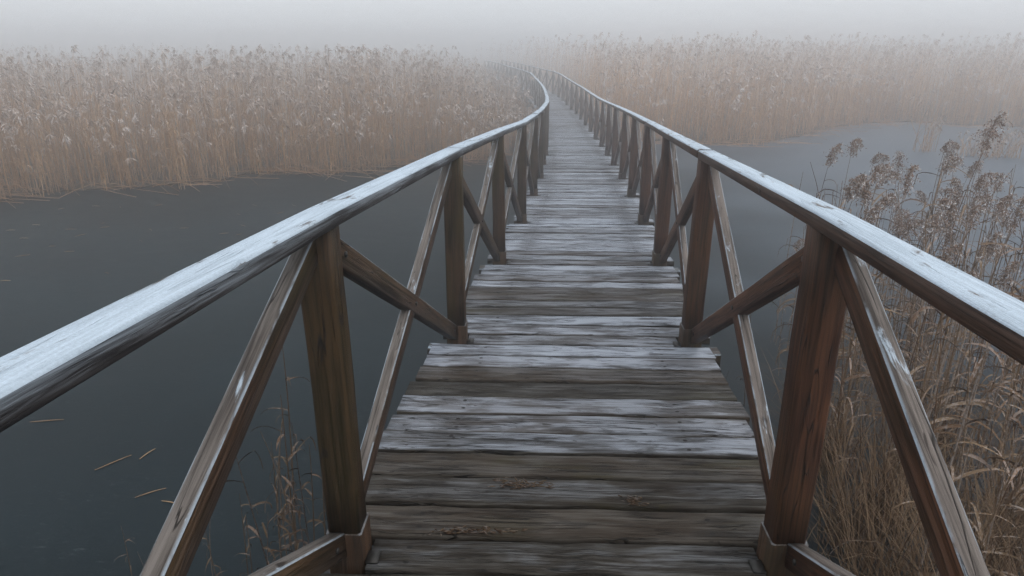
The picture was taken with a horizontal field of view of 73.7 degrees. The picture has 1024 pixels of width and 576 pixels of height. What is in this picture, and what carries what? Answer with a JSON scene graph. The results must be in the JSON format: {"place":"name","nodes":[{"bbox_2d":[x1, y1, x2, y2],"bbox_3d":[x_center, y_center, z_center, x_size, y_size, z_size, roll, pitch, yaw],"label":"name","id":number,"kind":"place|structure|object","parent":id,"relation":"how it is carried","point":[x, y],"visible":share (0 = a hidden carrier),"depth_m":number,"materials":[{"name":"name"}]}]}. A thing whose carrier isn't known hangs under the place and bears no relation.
{"place":"outdoors","nodes":[
{"label":"outdoors","id":0,"kind":"place"},
{"bbox_2d":[0,51,1023,575],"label":"water","id":1,"kind":"structure","parent":0,"point":[66,509],"depth_m":7.00,"materials":[{"name":"liquid"}]},
{"bbox_2d":[239,493,257,574],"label":"reed","id":2,"kind":"object","parent":1,"relation":"on","point":[243,520],"visible":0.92,"depth_m":3.43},
{"bbox_2d":[226,450,274,564],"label":"reed","id":3,"kind":"object","parent":1,"relation":"on","point":[255,531],"visible":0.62,"depth_m":3.36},
{"bbox_2d":[0,43,537,207],"bbox_3d":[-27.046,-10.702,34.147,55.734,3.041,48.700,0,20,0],"label":"reed bed","id":4,"kind":"object","parent":1,"relation":"on","point":[106,110],"visible":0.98,"depth_m":16.12,"materials":[{"name":"plant"}]},
{"bbox_2d":[256,513,283,570],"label":"reed","id":5,"kind":"object","parent":1,"relation":"on","point":[266,532],"visible":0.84,"depth_m":3.16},
{"bbox_2d":[260,431,297,557],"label":"reed","id":6,"kind":"object","parent":1,"relation":"on","point":[288,500],"visible":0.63,"depth_m":3.27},
{"bbox_2d":[253,395,309,550],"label":"reed","id":7,"kind":"object","parent":1,"relation":"on","point":[289,457],"visible":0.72,"depth_m":3.42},
{"bbox_2d":[270,444,292,561],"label":"reed","id":8,"kind":"object","parent":1,"relation":"on","point":[275,493],"visible":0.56,"depth_m":3.53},
{"bbox_2d":[261,347,309,540],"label":"reed","id":9,"kind":"object","parent":1,"relation":"on","point":[288,415],"visible":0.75,"depth_m":3.74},
{"bbox_2d":[264,421,307,558],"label":"reed","id":10,"kind":"object","parent":1,"relation":"on","point":[288,532],"visible":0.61,"depth_m":3.28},
{"bbox_2d":[270,407,303,554],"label":"reed","id":11,"kind":"object","parent":1,"relation":"on","point":[281,500],"visible":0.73,"depth_m":3.69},
{"bbox_2d":[281,474,304,546],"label":"reed","id":12,"kind":"object","parent":1,"relation":"on","point":[291,485],"visible":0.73,"depth_m":3.21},
{"bbox_2d":[284,422,324,544],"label":"reed","id":13,"kind":"object","parent":1,"relation":"on","point":[311,520],"visible":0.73,"depth_m":3.60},
{"bbox_2d":[298,445,326,540],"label":"reed","id":14,"kind":"object","parent":1,"relation":"on","point":[309,492],"visible":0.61,"depth_m":3.41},
{"bbox_2d":[0,60,1023,575],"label":"footbridge","id":15,"kind":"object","parent":1,"relation":"on","point":[574,362],"visible":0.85,"depth_m":2.21,"materials":[{"name":"wood"}]},
{"bbox_2d":[428,525,527,535],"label":"bark scraps","id":16,"kind":"object","parent":15,"relation":"on","point":[460,530],"visible":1,"depth_m":2.05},
{"bbox_2d":[486,476,554,489],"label":"bark scraps","id":17,"kind":"object","parent":15,"relation":"attached to","point":[516,486],"visible":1,"depth_m":2.29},
{"bbox_2d":[618,495,649,505],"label":"bark scraps","id":18,"kind":"object","parent":15,"relation":"attached to","point":[633,500],"visible":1,"depth_m":2.20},
{"bbox_2d":[0,31,1023,147],"bbox_3d":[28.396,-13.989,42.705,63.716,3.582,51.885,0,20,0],"label":"reed bed","id":19,"kind":"object","parent":1,"relation":"on","point":[834,79],"visible":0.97,"depth_m":24.62,"materials":[{"name":"plant"}]},
{"bbox_2d":[772,174,802,341],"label":"reed","id":20,"kind":"object","parent":1,"relation":"on","point":[777,311],"visible":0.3,"depth_m":6.56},
{"bbox_2d":[775,239,804,375],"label":"reed","id":21,"kind":"object","parent":1,"relation":"on","point":[798,243],"visible":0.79,"depth_m":5.73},
{"bbox_2d":[781,143,844,332],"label":"reed","id":22,"kind":"object","parent":1,"relation":"on","point":[837,149],"visible":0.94,"depth_m":5.65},
{"bbox_2d":[723,339,924,491],"bbox_3d":[2.070,0.788,4.563,1.247,0.930,1.247,-10,22,-26],"label":"sedge tuft","id":23,"kind":"object","parent":1,"relation":"on","point":[829,457],"visible":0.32,"depth_m":4.57,"materials":[{"name":"plant"}]},
{"bbox_2d":[817,138,866,204],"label":"reed","id":24,"kind":"object","parent":1,"relation":"on","point":[854,144],"visible":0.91,"depth_m":5.80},
{"bbox_2d":[791,162,893,315],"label":"reed","id":25,"kind":"object","parent":1,"relation":"on","point":[878,171],"visible":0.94,"depth_m":4.47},
{"bbox_2d":[827,319,876,502],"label":"reed","id":26,"kind":"object","parent":1,"relation":"on","point":[847,378],"visible":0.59,"depth_m":4.11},
{"bbox_2d":[831,184,874,431],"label":"reed","id":27,"kind":"object","parent":1,"relation":"on","point":[864,194],"visible":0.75,"depth_m":4.41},
{"bbox_2d":[839,173,867,209],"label":"reed","id":28,"kind":"object","parent":1,"relation":"on","point":[857,180],"visible":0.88,"depth_m":4.41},
{"bbox_2d":[830,331,878,475],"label":"reed","id":29,"kind":"object","parent":1,"relation":"on","point":[851,366],"visible":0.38,"depth_m":4.39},
{"bbox_2d":[829,205,881,417],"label":"reed","id":30,"kind":"object","parent":1,"relation":"on","point":[869,215],"visible":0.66,"depth_m":4.28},
{"bbox_2d":[836,178,885,410],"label":"reed","id":31,"kind":"object","parent":1,"relation":"on","point":[866,183],"visible":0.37,"depth_m":4.68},
{"bbox_2d":[833,264,893,430],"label":"reed","id":32,"kind":"object","parent":1,"relation":"on","point":[855,343],"visible":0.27,"depth_m":4.63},
{"bbox_2d":[831,192,901,441],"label":"reed","id":33,"kind":"object","parent":1,"relation":"on","point":[890,201],"visible":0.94,"depth_m":4.40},
{"bbox_2d":[844,152,889,338],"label":"reed","id":34,"kind":"object","parent":1,"relation":"on","point":[878,157],"visible":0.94,"depth_m":6.08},
{"bbox_2d":[836,212,898,445],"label":"reed","id":35,"kind":"object","parent":1,"relation":"on","point":[859,365],"visible":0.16,"depth_m":4.76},
{"bbox_2d":[838,178,897,357],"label":"reed","id":36,"kind":"object","parent":1,"relation":"on","point":[876,282],"visible":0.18,"depth_m":5.37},
{"bbox_2d":[841,279,896,480],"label":"reed","id":37,"kind":"object","parent":1,"relation":"on","point":[859,408],"visible":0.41,"depth_m":4.30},
{"bbox_2d":[836,241,920,443],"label":"reed","id":38,"kind":"object","parent":1,"relation":"on","point":[866,363],"visible":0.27,"depth_m":4.67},
{"bbox_2d":[855,151,907,336],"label":"reed","id":39,"kind":"object","parent":1,"relation":"on","point":[898,155],"visible":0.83,"depth_m":5.91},
{"bbox_2d":[771,397,994,573],"bbox_3d":[1.953,1.082,3.746,1.247,0.930,1.246,5,20,15],"label":"sedge tuft","id":40,"kind":"object","parent":1,"relation":"on","point":[854,515],"visible":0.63,"depth_m":3.88,"materials":[{"name":"plant"}]},
{"bbox_2d":[864,170,902,216],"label":"reed","id":41,"kind":"object","parent":1,"relation":"on","point":[890,175],"visible":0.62,"depth_m":4.85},
{"bbox_2d":[847,165,921,428],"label":"reed","id":42,"kind":"object","parent":1,"relation":"on","point":[908,177],"visible":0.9,"depth_m":4.44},
{"bbox_2d":[860,216,911,418],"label":"reed","id":43,"kind":"object","parent":1,"relation":"on","point":[896,219],"visible":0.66,"depth_m":4.91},
{"bbox_2d":[856,217,928,391],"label":"reed","id":44,"kind":"object","parent":1,"relation":"on","point":[918,222],"visible":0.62,"depth_m":4.69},
{"bbox_2d":[853,295,938,483],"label":"reed","id":45,"kind":"object","parent":1,"relation":"on","point":[916,389],"visible":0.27,"depth_m":4.04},
{"bbox_2d":[875,209,917,438],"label":"reed","id":46,"kind":"object","parent":1,"relation":"on","point":[906,216],"visible":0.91,"depth_m":4.66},
{"bbox_2d":[779,370,1021,550],"bbox_3d":[2.256,1.025,3.946,1.166,0.902,1.288,-6,21,-17],"label":"sedge tuft","id":47,"kind":"object","parent":1,"relation":"on","point":[888,476],"visible":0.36,"depth_m":4.06,"materials":[{"name":"plant"}]},
{"bbox_2d":[861,221,945,446],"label":"reed","id":48,"kind":"object","parent":1,"relation":"on","point":[933,226],"visible":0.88,"depth_m":4.10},
{"bbox_2d":[888,203,918,335],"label":"reed","id":49,"kind":"object","parent":1,"relation":"on","point":[897,208],"visible":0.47,"depth_m":5.03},
{"bbox_2d":[845,236,965,480],"bbox_3d":[2.286,0.562,3.905,0.441,1.801,0.537,0,20,1],"label":"reed","id":50,"kind":"object","parent":1,"relation":"on","point":[928,307],"visible":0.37,"depth_m":3.82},
{"bbox_2d":[876,156,944,349],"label":"reed","id":51,"kind":"object","parent":1,"relation":"on","point":[921,216],"visible":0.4,"depth_m":5.99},
{"bbox_2d":[862,241,965,511],"bbox_3d":[2.237,0.574,3.900,0.297,1.782,0.153,16,25,38],"label":"reed","id":52,"kind":"object","parent":1,"relation":"on","point":[953,250],"visible":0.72,"depth_m":3.59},
{"bbox_2d":[809,429,1021,575],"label":"sedge tuft","id":53,"kind":"object","parent":1,"relation":"on","point":[870,565],"visible":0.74,"depth_m":3.45,"materials":[{"name":"plant"}]},
{"bbox_2d":[866,220,967,496],"bbox_3d":[2.389,0.485,4.080,0.406,1.827,0.580,2,20,6],"label":"reed","id":54,"kind":"object","parent":1,"relation":"on","point":[926,251],"visible":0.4,"depth_m":4.05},
{"bbox_2d":[887,211,948,350],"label":"reed","id":55,"kind":"object","parent":1,"relation":"on","point":[937,217],"visible":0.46,"depth_m":4.55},
{"bbox_2d":[817,440,1023,575],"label":"sedge tuft","id":56,"kind":"object","parent":1,"relation":"on","point":[998,558],"visible":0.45,"depth_m":3.38,"materials":[{"name":"plant"}]},
{"bbox_2d":[855,262,985,493],"bbox_3d":[2.486,0.613,4.021,0.606,1.627,0.393,-1,20,-4],"label":"reed","id":57,"kind":"object","parent":1,"relation":"on","point":[936,390],"visible":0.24,"depth_m":3.94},
{"bbox_2d":[889,251,957,461],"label":"reed","id":58,"kind":"object","parent":1,"relation":"on","point":[911,373],"visible":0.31,"depth_m":4.07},
{"bbox_2d":[831,284,1016,575],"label":"reed","id":59,"kind":"object","parent":1,"relation":"on","point":[959,476],"visible":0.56,"depth_m":3.04,"materials":[{"name":"plant"}]},
{"bbox_2d":[901,302,948,410],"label":"reed","id":60,"kind":"object","parent":1,"relation":"on","point":[946,331],"visible":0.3,"depth_m":4.22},
{"bbox_2d":[888,154,963,339],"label":"reed","id":61,"kind":"object","parent":1,"relation":"on","point":[953,159],"visible":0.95,"depth_m":5.26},
{"bbox_2d":[893,221,958,443],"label":"reed","id":62,"kind":"object","parent":1,"relation":"on","point":[947,230],"visible":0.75,"depth_m":4.24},
{"bbox_2d":[908,94,951,152],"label":"reed tuft","id":63,"kind":"object","parent":1,"relation":"on","point":[933,129],"visible":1,"depth_m":18.12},
{"bbox_2d":[881,312,980,567],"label":"reed","id":64,"kind":"object","parent":1,"relation":"on","point":[953,426],"visible":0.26,"depth_m":3.52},
{"bbox_2d":[891,196,971,500],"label":"reed","id":65,"kind":"object","parent":1,"relation":"on","point":[946,203],"visible":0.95,"depth_m":3.77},
{"bbox_2d":[903,139,960,303],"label":"reed","id":66,"kind":"object","parent":1,"relation":"on","point":[948,146],"visible":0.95,"depth_m":5.93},
{"bbox_2d":[842,475,1023,575],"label":"sedge tuft","id":67,"kind":"object","parent":1,"relation":"on","point":[918,553],"visible":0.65,"depth_m":3.17,"materials":[{"name":"plant"}]},
{"bbox_2d":[897,188,968,384],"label":"reed","id":68,"kind":"object","parent":1,"relation":"on","point":[962,212],"visible":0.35,"depth_m":5.35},
{"bbox_2d":[846,338,1023,485],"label":"sedge tuft","id":69,"kind":"object","parent":1,"relation":"on","point":[948,439],"visible":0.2,"depth_m":4.45,"materials":[{"name":"plant"}]},
{"bbox_2d":[895,270,978,490],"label":"reed","id":70,"kind":"object","parent":1,"relation":"on","point":[974,274],"visible":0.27,"depth_m":3.91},
{"bbox_2d":[891,320,986,556],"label":"reed","id":71,"kind":"object","parent":1,"relation":"on","point":[939,420],"visible":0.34,"depth_m":3.57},
{"bbox_2d":[900,361,983,541],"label":"reed","id":72,"kind":"object","parent":1,"relation":"on","point":[965,434],"visible":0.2,"depth_m":3.58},
{"bbox_2d":[904,204,984,396],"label":"reed","id":73,"kind":"object","parent":1,"relation":"on","point":[974,210],"visible":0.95,"depth_m":4.06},
{"bbox_2d":[931,187,962,377],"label":"reed","id":74,"kind":"object","parent":1,"relation":"on","point":[955,195],"visible":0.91,"depth_m":4.74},
{"bbox_2d":[871,403,1023,575],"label":"sedge tuft","id":75,"kind":"object","parent":1,"relation":"on","point":[1006,514],"visible":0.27,"depth_m":3.69,"materials":[{"name":"plant"}]},
{"bbox_2d":[919,176,975,386],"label":"reed","id":76,"kind":"object","parent":1,"relation":"on","point":[956,182],"visible":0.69,"depth_m":5.14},
{"bbox_2d":[916,160,983,318],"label":"reed","id":77,"kind":"object","parent":1,"relation":"on","point":[970,171],"visible":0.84,"depth_m":5.86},
{"bbox_2d":[904,255,1002,549],"bbox_3d":[2.428,0.735,3.461,0.385,1.776,0.331,3,20,8],"label":"reed","id":78,"kind":"object","parent":1,"relation":"on","point":[964,403],"visible":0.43,"depth_m":3.55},
{"bbox_2d":[916,225,992,427],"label":"reed","id":79,"kind":"object","parent":1,"relation":"on","point":[962,327],"visible":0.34,"depth_m":4.74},
{"bbox_2d":[911,190,997,367],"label":"reed","id":80,"kind":"object","parent":1,"relation":"on","point":[969,249],"visible":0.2,"depth_m":5.78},
{"bbox_2d":[922,216,988,422],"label":"reed","id":81,"kind":"object","parent":1,"relation":"on","point":[936,346],"visible":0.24,"depth_m":4.72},
{"bbox_2d":[891,479,1023,575],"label":"sedge tuft","id":82,"kind":"object","parent":1,"relation":"on","point":[1009,559],"visible":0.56,"depth_m":3.12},
{"bbox_2d":[907,172,1009,380],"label":"reed","id":83,"kind":"object","parent":1,"relation":"on","point":[979,183],"visible":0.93,"depth_m":4.50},
{"bbox_2d":[926,185,995,386],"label":"reed","id":84,"kind":"object","parent":1,"relation":"on","point":[964,254],"visible":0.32,"depth_m":5.35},
{"bbox_2d":[911,110,1012,380],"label":"reed","id":85,"kind":"object","parent":1,"relation":"on","point":[996,120],"visible":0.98,"depth_m":4.54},
{"bbox_2d":[929,127,995,341],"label":"reed","id":86,"kind":"object","parent":1,"relation":"on","point":[982,140],"visible":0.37,"depth_m":5.90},
{"bbox_2d":[922,285,1004,465],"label":"reed","id":87,"kind":"object","parent":1,"relation":"on","point":[974,377],"visible":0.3,"depth_m":4.26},
{"bbox_2d":[907,483,1023,575],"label":"sedge tuft","id":88,"kind":"object","parent":1,"relation":"on","point":[1000,541],"visible":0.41,"depth_m":3.28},
{"bbox_2d":[932,230,1005,454],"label":"reed","id":89,"kind":"object","parent":1,"relation":"on","point":[993,239],"visible":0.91,"depth_m":3.87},
{"bbox_2d":[929,286,1008,485],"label":"reed","id":90,"kind":"object","parent":1,"relation":"on","point":[970,408],"visible":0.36,"depth_m":4.10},
{"bbox_2d":[924,213,1021,436],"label":"reed","id":91,"kind":"object","parent":1,"relation":"on","point":[983,345],"visible":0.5,"depth_m":3.91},
{"bbox_2d":[935,352,1011,502],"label":"reed","id":92,"kind":"object","parent":1,"relation":"on","point":[974,448],"visible":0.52,"depth_m":4.11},
{"bbox_2d":[925,330,1022,541],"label":"reed","id":93,"kind":"object","parent":1,"relation":"on","point":[970,380],"visible":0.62,"depth_m":3.06,"materials":[{"name":"plant"}]},
{"bbox_2d":[946,177,1001,422],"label":"reed","id":94,"kind":"object","parent":1,"relation":"on","point":[986,197],"visible":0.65,"depth_m":4.62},
{"bbox_2d":[925,181,1023,397],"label":"reed","id":95,"kind":"object","parent":1,"relation":"on","point":[975,272],"visible":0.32,"depth_m":5.27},
{"bbox_2d":[936,193,1017,411],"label":"reed","id":96,"kind":"object","parent":1,"relation":"on","point":[1007,198],"visible":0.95,"depth_m":4.30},
{"bbox_2d":[931,268,1023,470],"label":"reed","id":97,"kind":"object","parent":1,"relation":"on","point":[976,451],"visible":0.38,"depth_m":4.20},
{"bbox_2d":[949,208,1010,401],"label":"reed","id":98,"kind":"object","parent":1,"relation":"on","point":[1004,218],"visible":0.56,"depth_m":4.98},
{"bbox_2d":[937,360,1023,533],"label":"sedge tuft","id":99,"kind":"object","parent":1,"relation":"on","point":[1017,477],"visible":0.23,"depth_m":4.14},
{"bbox_2d":[938,294,1023,468],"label":"reed","id":100,"kind":"object","parent":1,"relation":"on","point":[992,380],"visible":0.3,"depth_m":4.42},
{"bbox_2d":[939,193,1023,447],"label":"reed","id":101,"kind":"object","parent":1,"relation":"on","point":[1014,222],"visible":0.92,"depth_m":4.02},
{"bbox_2d":[940,425,1023,575],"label":"reed","id":102,"kind":"object","parent":1,"relation":"on","point":[977,530],"visible":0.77,"depth_m":3.04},
{"bbox_2d":[947,259,1021,464],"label":"reed","id":103,"kind":"object","parent":1,"relation":"on","point":[1008,270],"visible":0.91,"depth_m":3.81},
{"bbox_2d":[946,253,1023,504],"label":"reed","id":104,"kind":"object","parent":1,"relation":"on","point":[1013,388],"visible":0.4,"depth_m":4.09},
{"bbox_2d":[953,125,1018,156],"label":"reed tuft","id":105,"kind":"object","parent":1,"relation":"on","point":[976,149],"visible":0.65,"depth_m":17.57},
{"bbox_2d":[958,335,1015,525],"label":"reed","id":106,"kind":"object","parent":1,"relation":"on","point":[1007,406],"visible":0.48,"depth_m":3.92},
{"bbox_2d":[953,455,1023,561],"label":"reed","id":107,"kind":"object","parent":1,"relation":"on","point":[1005,490],"visible":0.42,"depth_m":3.58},
{"bbox_2d":[959,127,1023,159],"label":"reed tuft","id":108,"kind":"object","parent":1,"relation":"on","point":[1016,143],"visible":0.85,"depth_m":17.18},
{"bbox_2d":[959,207,1023,511],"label":"reed","id":109,"kind":"object","parent":1,"relation":"on","point":[1014,396],"visible":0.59,"depth_m":3.86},
{"bbox_2d":[960,419,1023,544],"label":"reed","id":110,"kind":"object","parent":1,"relation":"on","point":[1022,486],"visible":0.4,"depth_m":3.80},
{"bbox_2d":[962,301,1022,441],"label":"reed","id":111,"kind":"object","parent":1,"relation":"on","point":[1002,389],"visible":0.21,"depth_m":4.54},
{"bbox_2d":[963,384,1023,563],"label":"reed","id":112,"kind":"object","parent":1,"relation":"on","point":[1015,470],"visible":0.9,"depth_m":2.97,"materials":[{"name":"plant"}]},
{"bbox_2d":[968,359,1022,528],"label":"reed","id":113,"kind":"object","parent":1,"relation":"on","point":[1011,394],"visible":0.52,"depth_m":3.72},
{"bbox_2d":[970,173,1023,363],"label":"reed","id":114,"kind":"object","parent":1,"relation":"on","point":[1011,186],"visible":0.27,"depth_m":5.86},
{"bbox_2d":[971,365,1023,507],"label":"reed","id":115,"kind":"object","parent":1,"relation":"on","point":[1000,424],"visible":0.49,"depth_m":4.06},
{"bbox_2d":[973,378,1023,529],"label":"reed","id":116,"kind":"object","parent":1,"relation":"on","point":[1003,455],"visible":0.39,"depth_m":3.81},
{"bbox_2d":[976,444,1023,562],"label":"reed","id":117,"kind":"object","parent":1,"relation":"on","point":[1012,497],"visible":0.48,"depth_m":3.32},
{"bbox_2d":[981,225,1023,489],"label":"reed","id":118,"kind":"object","parent":1,"relation":"on","point":[1014,360],"visible":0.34,"depth_m":4.14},
{"bbox_2d":[982,296,1023,473],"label":"reed","id":119,"kind":"object","parent":1,"relation":"on","point":[996,418],"visible":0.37,"depth_m":4.46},
{"bbox_2d":[988,404,1023,570],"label":"reed","id":120,"kind":"object","parent":1,"relation":"on","point":[1014,503],"visible":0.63,"depth_m":3.49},
{"bbox_2d":[995,221,1023,483],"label":"reed","id":121,"kind":"object","parent":1,"relation":"on","point":[1022,384],"visible":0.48,"depth_m":4.31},
{"bbox_2d":[0,0,1023,50],"label":"sky","id":122,"kind":"structure","parent":0,"point":[467,25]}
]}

